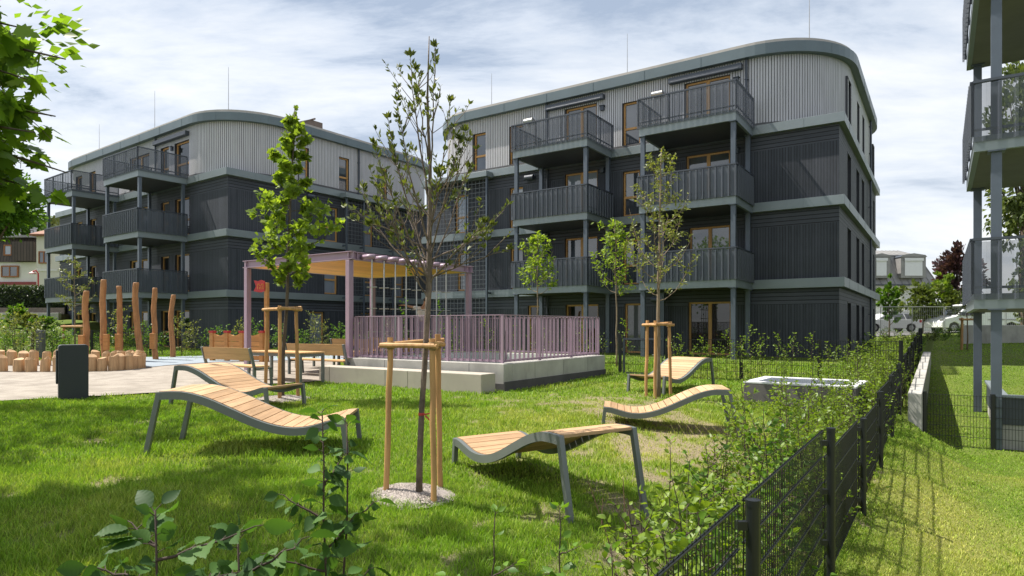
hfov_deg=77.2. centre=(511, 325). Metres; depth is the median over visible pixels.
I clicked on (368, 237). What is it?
window
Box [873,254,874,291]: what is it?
window
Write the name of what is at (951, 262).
copper beech
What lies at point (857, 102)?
window
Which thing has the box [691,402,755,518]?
hornbeam sapling
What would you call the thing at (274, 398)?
gravel
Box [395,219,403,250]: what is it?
window
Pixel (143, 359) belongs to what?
log
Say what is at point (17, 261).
house
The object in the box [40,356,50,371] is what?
log
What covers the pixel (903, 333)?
road
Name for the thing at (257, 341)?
play fort
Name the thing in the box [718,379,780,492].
hornbeam sapling
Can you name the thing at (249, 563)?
hornbeam shoot
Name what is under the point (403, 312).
climbing plant
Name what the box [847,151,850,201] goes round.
window
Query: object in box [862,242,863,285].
window
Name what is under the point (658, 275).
young tree
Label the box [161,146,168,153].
window
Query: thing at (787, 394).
hornbeam sapling
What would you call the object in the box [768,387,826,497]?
hornbeam sapling
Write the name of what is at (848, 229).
window
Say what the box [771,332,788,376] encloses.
hornbeam sapling
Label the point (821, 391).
hornbeam sapling
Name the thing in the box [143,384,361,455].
wave lounger
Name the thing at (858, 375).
hornbeam sapling
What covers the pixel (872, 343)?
hornbeam sapling
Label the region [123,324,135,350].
hedge plant
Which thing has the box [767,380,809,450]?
hornbeam sapling
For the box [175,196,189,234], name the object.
window
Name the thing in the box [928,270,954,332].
bush
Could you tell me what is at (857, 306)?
window
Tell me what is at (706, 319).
window
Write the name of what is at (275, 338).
hedge plant
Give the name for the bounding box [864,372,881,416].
hornbeam sapling
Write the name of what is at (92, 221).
window
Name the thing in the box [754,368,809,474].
hornbeam sapling
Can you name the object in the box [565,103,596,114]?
window
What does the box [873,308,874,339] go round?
window
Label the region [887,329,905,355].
hornbeam sapling
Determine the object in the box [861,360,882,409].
hornbeam sapling
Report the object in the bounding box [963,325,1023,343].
retaining wall
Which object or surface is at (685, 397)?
wave lounger
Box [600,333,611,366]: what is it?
hornbeam sapling
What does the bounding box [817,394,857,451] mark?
hornbeam sapling
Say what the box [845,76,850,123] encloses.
window
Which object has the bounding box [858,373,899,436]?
hornbeam sapling
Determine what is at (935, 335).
shrub
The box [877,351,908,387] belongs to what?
hornbeam sapling
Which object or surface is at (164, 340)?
hedge plant
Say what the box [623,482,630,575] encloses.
bare twig
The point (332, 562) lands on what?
hornbeam shoot
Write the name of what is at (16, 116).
maple tree
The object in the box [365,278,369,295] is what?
window
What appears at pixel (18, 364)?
log
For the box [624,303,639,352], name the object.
window
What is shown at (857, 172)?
window
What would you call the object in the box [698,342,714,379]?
hornbeam sapling
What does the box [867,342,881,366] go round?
hornbeam sapling
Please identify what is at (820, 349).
fence
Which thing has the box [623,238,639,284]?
window
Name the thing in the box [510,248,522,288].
window
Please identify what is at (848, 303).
window
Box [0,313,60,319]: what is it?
garden wall
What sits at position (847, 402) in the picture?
hornbeam sapling
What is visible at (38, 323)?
hedge plant
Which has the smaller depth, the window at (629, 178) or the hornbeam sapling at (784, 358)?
the hornbeam sapling at (784, 358)
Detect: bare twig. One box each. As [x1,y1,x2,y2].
[586,475,615,572]
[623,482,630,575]
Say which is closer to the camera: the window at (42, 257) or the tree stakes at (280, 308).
the tree stakes at (280, 308)
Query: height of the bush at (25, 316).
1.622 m
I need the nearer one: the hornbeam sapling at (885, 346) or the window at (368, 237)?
the hornbeam sapling at (885, 346)
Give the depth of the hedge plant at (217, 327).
26.99 m
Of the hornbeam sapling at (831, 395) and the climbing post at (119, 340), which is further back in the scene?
the climbing post at (119, 340)
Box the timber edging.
[0,308,64,313]
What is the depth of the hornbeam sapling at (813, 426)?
8.35 m
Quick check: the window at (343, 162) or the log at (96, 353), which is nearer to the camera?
the log at (96, 353)
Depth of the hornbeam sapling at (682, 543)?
2.93 m
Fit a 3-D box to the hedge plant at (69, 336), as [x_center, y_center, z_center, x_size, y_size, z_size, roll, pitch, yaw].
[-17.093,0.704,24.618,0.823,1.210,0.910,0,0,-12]
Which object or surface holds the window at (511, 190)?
in the apartment building at (769, 143)
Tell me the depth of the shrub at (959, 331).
33.01 m
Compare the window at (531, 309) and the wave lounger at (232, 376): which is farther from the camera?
the window at (531, 309)
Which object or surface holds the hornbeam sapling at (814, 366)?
on the lawn at (952, 365)
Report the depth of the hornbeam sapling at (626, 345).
18.34 m
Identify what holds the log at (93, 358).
on the path
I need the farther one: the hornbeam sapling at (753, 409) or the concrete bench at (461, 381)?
the concrete bench at (461, 381)
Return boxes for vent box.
[743,376,867,426]
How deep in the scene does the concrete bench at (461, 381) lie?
14.38 m
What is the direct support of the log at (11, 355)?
on the path
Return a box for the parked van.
[924,304,1019,332]
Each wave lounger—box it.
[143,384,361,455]
[168,363,306,404]
[451,424,648,522]
[602,385,740,437]
[626,356,714,394]
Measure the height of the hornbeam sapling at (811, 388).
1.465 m
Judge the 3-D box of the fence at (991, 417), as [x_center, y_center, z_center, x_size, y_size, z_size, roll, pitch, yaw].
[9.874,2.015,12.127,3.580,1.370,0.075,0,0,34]
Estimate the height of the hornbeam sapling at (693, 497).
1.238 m
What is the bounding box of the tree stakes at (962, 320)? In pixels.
[959,318,972,349]
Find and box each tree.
[0,6,69,212]
[0,172,50,243]
[2,0,99,159]
[14,209,52,234]
[55,254,97,343]
[246,105,344,395]
[341,36,514,491]
[517,230,557,314]
[590,217,636,365]
[620,146,699,396]
[893,278,946,333]
[949,287,977,349]
[982,61,1023,239]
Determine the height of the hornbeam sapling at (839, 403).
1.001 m
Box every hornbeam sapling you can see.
[592,501,710,575]
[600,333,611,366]
[619,318,634,370]
[621,517,724,575]
[634,475,730,575]
[635,460,739,575]
[661,336,679,362]
[664,442,774,575]
[668,462,799,575]
[674,432,755,527]
[674,511,739,575]
[675,333,685,356]
[685,344,698,377]
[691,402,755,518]
[694,336,708,378]
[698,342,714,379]
[706,434,795,575]
[709,347,723,379]
[714,379,788,513]
[715,328,734,378]
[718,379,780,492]
[723,408,823,566]
[729,335,755,380]
[730,341,746,379]
[730,397,774,479]
[734,444,783,529]
[736,454,836,575]
[739,411,835,557]
[741,323,761,378]
[748,333,775,377]
[750,344,765,377]
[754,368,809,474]
[763,379,815,447]
[766,394,802,470]
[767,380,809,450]
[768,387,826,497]
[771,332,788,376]
[774,414,860,538]
[778,347,795,375]
[778,392,837,509]
[780,332,804,376]
[788,357,834,436]
[788,451,826,528]
[793,452,855,538]
[795,405,839,470]
[797,360,843,431]
[798,391,851,456]
[798,431,839,509]
[800,333,820,377]
[805,355,823,377]
[806,394,827,437]
[808,411,889,508]
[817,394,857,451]
[820,341,840,378]
[820,380,850,422]
[822,376,845,425]
[825,345,842,376]
[825,394,857,456]
[826,384,858,430]
[826,387,855,431]
[834,337,854,376]
[834,367,857,424]
[834,378,876,433]
[835,405,871,453]
[837,351,868,387]
[840,341,874,380]
[841,355,858,379]
[845,353,880,417]
[846,367,870,389]
[849,346,868,376]
[850,373,902,442]
[853,345,870,378]
[854,353,876,377]
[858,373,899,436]
[860,361,886,402]
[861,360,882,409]
[863,332,882,363]
[863,338,884,364]
[864,355,903,401]
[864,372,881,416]
[864,383,897,424]
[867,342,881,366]
[869,358,907,412]
[873,346,892,371]
[874,343,894,368]
[876,358,893,389]
[877,343,903,381]
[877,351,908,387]
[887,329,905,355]
[894,336,914,351]
[898,360,910,407]
[902,374,913,408]
[903,331,920,362]
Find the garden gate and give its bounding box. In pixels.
[618,334,663,374]
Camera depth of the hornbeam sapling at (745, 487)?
3.91 m
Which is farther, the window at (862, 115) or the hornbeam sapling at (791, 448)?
the window at (862, 115)
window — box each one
[1,265,18,276]
[3,245,10,255]
[38,251,46,263]
[76,267,82,275]
[76,313,82,320]
[90,218,95,224]
[90,265,95,276]
[90,312,95,321]
[130,258,147,269]
[130,311,147,345]
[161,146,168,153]
[161,201,168,212]
[161,255,168,269]
[161,310,168,346]
[175,139,188,174]
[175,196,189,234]
[175,253,189,291]
[175,310,189,347]
[298,148,308,179]
[309,311,323,343]
[324,207,337,242]
[324,275,337,294]
[339,156,348,190]
[360,312,369,336]
[365,213,372,246]
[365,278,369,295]
[377,168,386,197]
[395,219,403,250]
[396,277,403,297]
[455,194,468,233]
[457,252,469,290]
[473,132,485,170]
[509,126,522,164]
[509,186,522,227]
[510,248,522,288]
[527,305,538,350]
[564,169,597,187]
[564,235,597,259]
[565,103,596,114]
[565,304,598,351]
[622,100,639,145]
[622,169,639,216]
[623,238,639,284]
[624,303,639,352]
[685,74,729,88]
[685,149,730,171]
[688,301,730,354]
[689,224,730,250]
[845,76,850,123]
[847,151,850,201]
[847,227,850,279]
[847,302,850,353]
[856,168,858,212]
[856,236,858,283]
[856,304,858,350]
[857,102,858,141]
[862,115,863,152]
[862,179,863,219]
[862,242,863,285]
[862,306,863,348]
[872,144,874,176]
[873,199,874,234]
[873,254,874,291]
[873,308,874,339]
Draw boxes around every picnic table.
[247,350,324,382]
[313,344,353,365]
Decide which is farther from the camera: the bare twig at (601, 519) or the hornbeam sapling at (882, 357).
the hornbeam sapling at (882, 357)
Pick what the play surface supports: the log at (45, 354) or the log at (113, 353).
the log at (113, 353)
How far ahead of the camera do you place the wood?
361.42 m
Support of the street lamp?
on the lawn at (952, 365)
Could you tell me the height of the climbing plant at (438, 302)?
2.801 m
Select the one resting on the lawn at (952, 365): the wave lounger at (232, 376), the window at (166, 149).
the wave lounger at (232, 376)
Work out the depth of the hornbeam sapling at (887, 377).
12.90 m
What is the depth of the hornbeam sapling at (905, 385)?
13.95 m
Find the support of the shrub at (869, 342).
on the lawn at (952, 365)
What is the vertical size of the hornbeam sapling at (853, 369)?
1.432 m
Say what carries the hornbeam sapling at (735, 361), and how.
on the lawn at (952, 365)
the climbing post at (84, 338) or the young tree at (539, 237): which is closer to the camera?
the climbing post at (84, 338)
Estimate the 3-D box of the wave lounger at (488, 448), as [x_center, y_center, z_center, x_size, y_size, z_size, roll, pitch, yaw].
[0.285,1.427,6.446,0.899,1.001,2.214,0,0,-33]
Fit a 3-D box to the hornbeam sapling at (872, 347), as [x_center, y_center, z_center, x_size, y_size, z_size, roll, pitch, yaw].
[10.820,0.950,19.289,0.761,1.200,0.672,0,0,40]
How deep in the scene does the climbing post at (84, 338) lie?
20.95 m
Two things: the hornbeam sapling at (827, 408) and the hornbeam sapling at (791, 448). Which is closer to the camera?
the hornbeam sapling at (791, 448)
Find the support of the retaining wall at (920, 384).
on the lawn at (952, 365)
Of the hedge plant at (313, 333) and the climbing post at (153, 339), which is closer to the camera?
the climbing post at (153, 339)
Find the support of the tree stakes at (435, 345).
on the gravel at (404, 491)
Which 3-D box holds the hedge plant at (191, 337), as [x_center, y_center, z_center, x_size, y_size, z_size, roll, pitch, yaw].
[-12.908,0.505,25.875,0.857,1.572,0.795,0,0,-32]
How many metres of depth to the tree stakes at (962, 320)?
26.39 m
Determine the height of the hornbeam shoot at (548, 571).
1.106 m
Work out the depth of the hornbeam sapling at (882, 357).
17.04 m
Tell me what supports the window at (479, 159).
in the apartment building at (769, 143)
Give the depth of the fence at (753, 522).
4.85 m
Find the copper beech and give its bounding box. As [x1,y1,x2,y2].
[931,239,965,298]
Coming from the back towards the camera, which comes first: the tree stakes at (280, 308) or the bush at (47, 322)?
the bush at (47, 322)
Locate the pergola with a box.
[243,251,473,369]
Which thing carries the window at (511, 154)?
in the apartment building at (769, 143)
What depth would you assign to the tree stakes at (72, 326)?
26.87 m
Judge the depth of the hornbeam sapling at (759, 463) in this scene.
6.16 m
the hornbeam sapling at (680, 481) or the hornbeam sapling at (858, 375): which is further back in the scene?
the hornbeam sapling at (858, 375)
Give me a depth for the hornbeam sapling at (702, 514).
3.14 m
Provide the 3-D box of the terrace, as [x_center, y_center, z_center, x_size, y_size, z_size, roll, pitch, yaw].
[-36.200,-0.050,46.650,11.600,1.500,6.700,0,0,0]
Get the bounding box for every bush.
[3,302,28,326]
[13,311,37,333]
[27,315,55,329]
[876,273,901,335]
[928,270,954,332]
[941,289,961,332]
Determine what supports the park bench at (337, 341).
on the lawn at (952, 365)
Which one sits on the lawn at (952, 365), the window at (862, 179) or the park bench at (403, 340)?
the park bench at (403, 340)
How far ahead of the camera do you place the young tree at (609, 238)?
20.27 m
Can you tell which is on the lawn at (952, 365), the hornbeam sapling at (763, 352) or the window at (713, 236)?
the hornbeam sapling at (763, 352)
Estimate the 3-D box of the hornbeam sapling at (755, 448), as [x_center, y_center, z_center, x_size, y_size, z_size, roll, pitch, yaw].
[2.197,1.412,5.490,0.762,1.452,0.773,0,0,0]
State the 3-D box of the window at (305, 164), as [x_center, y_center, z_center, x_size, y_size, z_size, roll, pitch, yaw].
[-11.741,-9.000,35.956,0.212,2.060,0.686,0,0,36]
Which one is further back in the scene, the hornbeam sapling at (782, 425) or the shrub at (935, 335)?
the shrub at (935, 335)
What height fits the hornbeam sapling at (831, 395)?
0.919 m
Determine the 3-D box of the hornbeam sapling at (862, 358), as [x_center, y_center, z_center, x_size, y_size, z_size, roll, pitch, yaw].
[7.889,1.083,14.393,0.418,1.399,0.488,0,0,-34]
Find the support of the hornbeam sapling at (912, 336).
on the lawn at (952, 365)
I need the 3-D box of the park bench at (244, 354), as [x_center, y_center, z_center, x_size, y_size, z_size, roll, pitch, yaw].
[-6.526,0.992,15.190,1.950,0.998,0.642,0,0,34]
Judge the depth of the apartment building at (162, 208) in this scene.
35.28 m
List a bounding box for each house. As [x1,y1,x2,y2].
[0,227,37,287]
[29,230,59,285]
[876,250,934,330]
[962,0,1023,450]
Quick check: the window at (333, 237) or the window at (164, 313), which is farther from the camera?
the window at (333, 237)
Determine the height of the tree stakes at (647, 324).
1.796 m
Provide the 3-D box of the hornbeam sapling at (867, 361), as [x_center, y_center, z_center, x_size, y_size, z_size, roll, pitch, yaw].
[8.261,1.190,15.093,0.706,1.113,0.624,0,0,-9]
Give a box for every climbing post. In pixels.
[78,291,89,346]
[99,279,109,357]
[115,286,122,350]
[132,282,143,350]
[150,288,158,358]
[168,295,175,356]
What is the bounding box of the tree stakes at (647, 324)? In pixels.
[642,320,674,398]
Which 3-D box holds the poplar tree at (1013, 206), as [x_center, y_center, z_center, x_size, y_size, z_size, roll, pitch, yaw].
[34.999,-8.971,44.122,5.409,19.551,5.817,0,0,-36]
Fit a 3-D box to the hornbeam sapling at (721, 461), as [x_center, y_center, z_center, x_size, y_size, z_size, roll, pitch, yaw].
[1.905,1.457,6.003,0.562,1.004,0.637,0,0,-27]
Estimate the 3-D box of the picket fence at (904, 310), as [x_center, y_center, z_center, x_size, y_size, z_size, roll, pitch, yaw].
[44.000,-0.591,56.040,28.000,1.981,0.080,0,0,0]
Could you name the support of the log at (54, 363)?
on the path
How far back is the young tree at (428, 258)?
5.78 m
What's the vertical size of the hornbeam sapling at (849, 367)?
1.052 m
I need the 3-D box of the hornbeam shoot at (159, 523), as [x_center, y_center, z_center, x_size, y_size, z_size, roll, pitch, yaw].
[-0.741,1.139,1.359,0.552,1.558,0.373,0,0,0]
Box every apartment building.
[44,67,427,348]
[421,0,879,359]
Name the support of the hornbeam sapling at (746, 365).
on the lawn at (952, 365)
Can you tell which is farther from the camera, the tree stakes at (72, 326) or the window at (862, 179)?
the window at (862, 179)
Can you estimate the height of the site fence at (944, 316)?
2.276 m
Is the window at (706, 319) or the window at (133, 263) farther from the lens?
the window at (133, 263)
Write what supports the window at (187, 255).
in the apartment building at (162, 208)
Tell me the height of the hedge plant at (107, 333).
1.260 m
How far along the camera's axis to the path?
16.07 m
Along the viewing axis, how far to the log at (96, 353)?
20.50 m
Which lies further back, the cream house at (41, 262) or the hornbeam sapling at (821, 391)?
the cream house at (41, 262)
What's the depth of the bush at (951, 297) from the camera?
44.89 m
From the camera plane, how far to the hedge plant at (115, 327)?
25.58 m
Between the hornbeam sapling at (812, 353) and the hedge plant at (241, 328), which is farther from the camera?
the hedge plant at (241, 328)
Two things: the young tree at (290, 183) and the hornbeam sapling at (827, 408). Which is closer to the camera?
the hornbeam sapling at (827, 408)
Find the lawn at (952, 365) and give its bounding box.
[0,319,1023,575]
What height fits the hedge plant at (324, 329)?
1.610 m
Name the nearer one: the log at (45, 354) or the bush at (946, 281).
the log at (45, 354)
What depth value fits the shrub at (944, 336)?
30.97 m
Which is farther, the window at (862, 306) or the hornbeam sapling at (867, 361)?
the window at (862, 306)
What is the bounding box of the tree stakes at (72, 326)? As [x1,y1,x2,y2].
[60,325,82,344]
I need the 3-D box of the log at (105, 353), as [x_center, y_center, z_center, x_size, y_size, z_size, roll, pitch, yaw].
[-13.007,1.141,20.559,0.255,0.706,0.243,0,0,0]
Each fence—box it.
[1,330,208,355]
[368,335,616,372]
[654,328,921,575]
[665,338,902,404]
[876,308,947,330]
[880,306,1014,335]
[923,391,1023,451]
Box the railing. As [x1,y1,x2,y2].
[354,314,599,362]
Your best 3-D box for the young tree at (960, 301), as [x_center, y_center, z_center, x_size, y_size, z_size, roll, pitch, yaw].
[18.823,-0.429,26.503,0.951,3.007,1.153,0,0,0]
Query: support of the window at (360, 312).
in the apartment building at (162, 208)
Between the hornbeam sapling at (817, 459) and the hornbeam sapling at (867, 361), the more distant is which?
the hornbeam sapling at (867, 361)
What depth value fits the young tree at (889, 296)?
41.93 m
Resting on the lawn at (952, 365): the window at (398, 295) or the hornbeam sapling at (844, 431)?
the hornbeam sapling at (844, 431)
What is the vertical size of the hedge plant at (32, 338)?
1.586 m
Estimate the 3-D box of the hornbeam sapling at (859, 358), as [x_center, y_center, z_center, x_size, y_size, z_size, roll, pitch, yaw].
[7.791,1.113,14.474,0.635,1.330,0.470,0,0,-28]
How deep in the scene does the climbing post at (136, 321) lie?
22.23 m
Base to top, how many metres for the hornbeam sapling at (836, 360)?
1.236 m
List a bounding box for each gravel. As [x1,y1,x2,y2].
[257,395,309,402]
[370,482,454,509]
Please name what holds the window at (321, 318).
in the apartment building at (162, 208)
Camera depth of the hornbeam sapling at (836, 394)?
10.84 m
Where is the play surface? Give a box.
[146,349,342,366]
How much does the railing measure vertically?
1.060 m
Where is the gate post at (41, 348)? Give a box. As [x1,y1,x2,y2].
[36,330,45,357]
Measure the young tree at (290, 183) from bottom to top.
5.726 m
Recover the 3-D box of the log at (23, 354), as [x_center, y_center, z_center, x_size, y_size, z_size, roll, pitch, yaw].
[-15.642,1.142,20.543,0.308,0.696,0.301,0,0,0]
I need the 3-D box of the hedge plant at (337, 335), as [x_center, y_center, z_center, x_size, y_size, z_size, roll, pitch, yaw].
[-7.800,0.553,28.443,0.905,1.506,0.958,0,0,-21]
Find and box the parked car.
[876,312,921,331]
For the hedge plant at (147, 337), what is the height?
1.530 m
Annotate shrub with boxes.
[861,333,879,350]
[923,332,933,340]
[927,331,939,340]
[937,329,950,340]
[943,326,955,336]
[954,323,964,336]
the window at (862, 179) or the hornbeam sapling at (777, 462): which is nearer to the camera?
the hornbeam sapling at (777, 462)
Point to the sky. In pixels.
(172, 59)
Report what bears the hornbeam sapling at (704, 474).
on the lawn at (952, 365)
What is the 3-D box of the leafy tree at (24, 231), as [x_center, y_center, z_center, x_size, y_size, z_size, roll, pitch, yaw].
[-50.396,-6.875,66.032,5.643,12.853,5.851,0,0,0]
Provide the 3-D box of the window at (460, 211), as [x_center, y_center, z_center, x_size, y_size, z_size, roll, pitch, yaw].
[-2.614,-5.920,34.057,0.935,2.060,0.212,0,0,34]
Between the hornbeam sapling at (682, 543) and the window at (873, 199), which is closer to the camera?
the hornbeam sapling at (682, 543)
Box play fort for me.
[208,280,268,361]
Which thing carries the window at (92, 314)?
in the apartment building at (162, 208)
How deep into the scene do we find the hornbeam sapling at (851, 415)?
8.32 m
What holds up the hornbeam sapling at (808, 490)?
on the lawn at (952, 365)
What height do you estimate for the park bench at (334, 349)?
0.998 m
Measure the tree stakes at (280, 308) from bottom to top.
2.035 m
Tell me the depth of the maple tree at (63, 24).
11.38 m
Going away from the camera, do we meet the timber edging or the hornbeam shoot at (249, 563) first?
the hornbeam shoot at (249, 563)
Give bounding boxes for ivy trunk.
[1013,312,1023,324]
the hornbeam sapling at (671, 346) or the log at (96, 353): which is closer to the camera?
the hornbeam sapling at (671, 346)
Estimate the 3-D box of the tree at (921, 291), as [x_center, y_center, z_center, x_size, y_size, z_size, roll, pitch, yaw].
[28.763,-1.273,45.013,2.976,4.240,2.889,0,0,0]
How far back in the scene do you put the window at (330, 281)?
37.57 m
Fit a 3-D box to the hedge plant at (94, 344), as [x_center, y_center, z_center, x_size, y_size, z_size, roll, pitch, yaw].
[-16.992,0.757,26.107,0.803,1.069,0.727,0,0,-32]
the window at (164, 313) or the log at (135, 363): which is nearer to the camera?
the log at (135, 363)
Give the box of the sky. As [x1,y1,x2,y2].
[0,0,1023,302]
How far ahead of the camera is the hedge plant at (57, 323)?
27.42 m
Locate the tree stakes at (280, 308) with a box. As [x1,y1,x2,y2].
[262,305,302,397]
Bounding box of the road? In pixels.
[876,331,956,335]
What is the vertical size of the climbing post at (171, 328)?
2.713 m
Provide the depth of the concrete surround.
15.29 m
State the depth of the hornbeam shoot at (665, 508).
3.50 m
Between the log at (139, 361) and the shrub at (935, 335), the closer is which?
the log at (139, 361)
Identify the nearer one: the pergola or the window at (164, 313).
the pergola
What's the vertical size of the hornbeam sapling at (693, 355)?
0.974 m
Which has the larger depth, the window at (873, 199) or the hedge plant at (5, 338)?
the window at (873, 199)
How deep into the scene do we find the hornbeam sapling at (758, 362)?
15.79 m
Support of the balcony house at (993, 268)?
on the lawn at (952, 365)
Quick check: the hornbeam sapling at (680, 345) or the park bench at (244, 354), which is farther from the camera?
the hornbeam sapling at (680, 345)
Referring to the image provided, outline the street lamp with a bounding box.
[28,270,38,285]
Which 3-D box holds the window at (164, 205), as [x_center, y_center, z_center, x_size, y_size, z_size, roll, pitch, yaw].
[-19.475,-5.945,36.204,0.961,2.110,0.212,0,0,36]
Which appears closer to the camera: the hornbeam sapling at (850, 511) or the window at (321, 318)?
the hornbeam sapling at (850, 511)
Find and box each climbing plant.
[399,297,407,327]
[434,295,444,335]
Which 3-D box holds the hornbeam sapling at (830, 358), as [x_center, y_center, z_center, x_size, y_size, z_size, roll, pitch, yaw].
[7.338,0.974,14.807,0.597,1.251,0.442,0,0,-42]
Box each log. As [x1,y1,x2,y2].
[0,354,7,371]
[6,349,17,365]
[13,358,24,371]
[18,351,28,358]
[25,357,36,371]
[29,350,38,364]
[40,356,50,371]
[42,351,51,364]
[52,355,55,371]
[89,354,97,371]
[91,350,99,357]
[97,357,107,370]
[102,351,109,362]
[108,354,118,370]
[110,350,118,355]
[115,353,124,369]
[124,353,133,369]
[133,356,137,368]
[134,354,141,368]
[135,352,145,367]
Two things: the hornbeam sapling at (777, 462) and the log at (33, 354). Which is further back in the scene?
the log at (33, 354)
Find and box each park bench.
[200,346,272,385]
[285,343,349,373]
[330,338,384,364]
[368,337,420,353]
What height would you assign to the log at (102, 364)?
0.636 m
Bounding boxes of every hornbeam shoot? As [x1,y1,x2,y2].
[56,490,295,575]
[172,513,339,575]
[240,403,390,575]
[317,414,396,574]
[402,504,528,575]
[535,502,593,575]
[592,485,673,575]
[603,541,620,575]
[642,435,698,574]
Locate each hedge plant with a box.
[0,307,35,354]
[0,319,22,352]
[10,327,35,351]
[18,319,44,350]
[26,313,52,348]
[40,317,66,351]
[46,325,65,352]
[55,329,77,346]
[93,333,100,352]
[94,327,112,350]
[107,305,133,350]
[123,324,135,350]
[134,320,159,355]
[157,331,168,354]
[173,312,196,355]
[183,319,201,354]
[197,328,207,346]
[204,324,229,342]
[232,317,243,334]
[251,318,262,334]
[269,324,288,349]
[299,329,314,343]
[303,310,326,343]
[316,319,330,343]
[325,322,344,338]
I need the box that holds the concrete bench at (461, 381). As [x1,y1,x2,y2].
[319,365,494,393]
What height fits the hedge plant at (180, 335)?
1.847 m
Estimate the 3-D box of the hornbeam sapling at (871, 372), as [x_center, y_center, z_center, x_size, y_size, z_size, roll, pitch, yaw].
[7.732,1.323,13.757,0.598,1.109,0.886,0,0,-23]
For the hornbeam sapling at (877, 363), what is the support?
on the lawn at (952, 365)
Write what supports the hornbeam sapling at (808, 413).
on the lawn at (952, 365)
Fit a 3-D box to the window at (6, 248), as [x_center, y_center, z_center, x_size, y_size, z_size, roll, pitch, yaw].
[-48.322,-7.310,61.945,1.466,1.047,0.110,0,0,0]
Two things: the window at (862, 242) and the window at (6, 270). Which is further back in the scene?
the window at (6, 270)
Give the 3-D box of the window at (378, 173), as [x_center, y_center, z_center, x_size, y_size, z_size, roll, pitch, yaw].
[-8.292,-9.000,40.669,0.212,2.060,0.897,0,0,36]
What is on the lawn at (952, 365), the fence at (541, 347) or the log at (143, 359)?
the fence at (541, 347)
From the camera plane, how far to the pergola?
18.46 m
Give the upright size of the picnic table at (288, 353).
0.850 m
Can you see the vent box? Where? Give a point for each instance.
(763, 385)
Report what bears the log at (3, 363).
on the path
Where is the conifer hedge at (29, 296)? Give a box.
[0,283,66,313]
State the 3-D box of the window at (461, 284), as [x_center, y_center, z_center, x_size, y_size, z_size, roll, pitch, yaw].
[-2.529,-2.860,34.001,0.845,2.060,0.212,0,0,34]
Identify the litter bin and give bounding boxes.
[56,344,88,399]
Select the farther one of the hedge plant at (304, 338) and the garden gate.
the hedge plant at (304, 338)
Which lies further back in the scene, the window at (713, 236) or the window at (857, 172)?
the window at (857, 172)
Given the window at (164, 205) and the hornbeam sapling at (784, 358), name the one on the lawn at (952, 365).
the hornbeam sapling at (784, 358)
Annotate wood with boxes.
[45,215,59,227]
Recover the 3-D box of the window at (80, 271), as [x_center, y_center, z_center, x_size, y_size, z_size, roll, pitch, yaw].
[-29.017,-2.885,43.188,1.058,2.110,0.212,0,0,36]
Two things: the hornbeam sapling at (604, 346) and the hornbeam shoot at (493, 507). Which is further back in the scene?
the hornbeam sapling at (604, 346)
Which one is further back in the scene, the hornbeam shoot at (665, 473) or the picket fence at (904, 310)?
the picket fence at (904, 310)
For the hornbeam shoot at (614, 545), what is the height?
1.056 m
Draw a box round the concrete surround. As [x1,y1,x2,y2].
[348,351,605,390]
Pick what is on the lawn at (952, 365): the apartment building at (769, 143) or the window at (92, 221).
the apartment building at (769, 143)
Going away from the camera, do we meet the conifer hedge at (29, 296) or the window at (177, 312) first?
the window at (177, 312)
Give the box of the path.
[0,360,336,399]
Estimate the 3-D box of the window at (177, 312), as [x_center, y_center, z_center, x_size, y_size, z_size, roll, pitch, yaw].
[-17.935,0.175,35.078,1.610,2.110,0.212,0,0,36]
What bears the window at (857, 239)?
in the apartment building at (769, 143)
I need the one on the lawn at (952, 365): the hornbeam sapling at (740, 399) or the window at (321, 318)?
the hornbeam sapling at (740, 399)
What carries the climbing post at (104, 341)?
on the play surface
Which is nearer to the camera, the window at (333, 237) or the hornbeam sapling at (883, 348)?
the hornbeam sapling at (883, 348)
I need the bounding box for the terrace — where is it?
[61,314,69,319]
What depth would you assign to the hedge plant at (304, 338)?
28.22 m
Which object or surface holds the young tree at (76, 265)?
on the lawn at (952, 365)
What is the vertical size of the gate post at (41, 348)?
1.262 m
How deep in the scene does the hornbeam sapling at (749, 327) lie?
15.74 m
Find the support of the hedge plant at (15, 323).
on the lawn at (952, 365)
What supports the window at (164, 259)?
in the apartment building at (162, 208)
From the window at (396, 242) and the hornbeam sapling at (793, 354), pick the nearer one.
the hornbeam sapling at (793, 354)
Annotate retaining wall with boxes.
[908,352,930,430]
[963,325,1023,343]
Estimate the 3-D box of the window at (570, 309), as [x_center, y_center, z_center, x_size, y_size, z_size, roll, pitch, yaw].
[3.315,0.100,30.087,1.765,2.260,0.212,0,0,34]
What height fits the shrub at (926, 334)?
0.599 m
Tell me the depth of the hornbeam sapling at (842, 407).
9.95 m
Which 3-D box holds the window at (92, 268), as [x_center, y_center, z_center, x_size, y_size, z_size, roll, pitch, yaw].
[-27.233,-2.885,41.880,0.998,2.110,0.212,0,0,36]
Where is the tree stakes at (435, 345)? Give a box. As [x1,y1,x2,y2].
[379,334,445,501]
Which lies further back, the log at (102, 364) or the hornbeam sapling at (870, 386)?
the log at (102, 364)
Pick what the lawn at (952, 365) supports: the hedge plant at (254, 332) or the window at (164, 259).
the hedge plant at (254, 332)
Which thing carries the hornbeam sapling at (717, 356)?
on the lawn at (952, 365)
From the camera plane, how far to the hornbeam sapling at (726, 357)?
16.06 m
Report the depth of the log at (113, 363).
18.68 m
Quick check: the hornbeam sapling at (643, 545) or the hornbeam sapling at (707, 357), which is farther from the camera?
the hornbeam sapling at (707, 357)
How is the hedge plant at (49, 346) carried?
on the lawn at (952, 365)

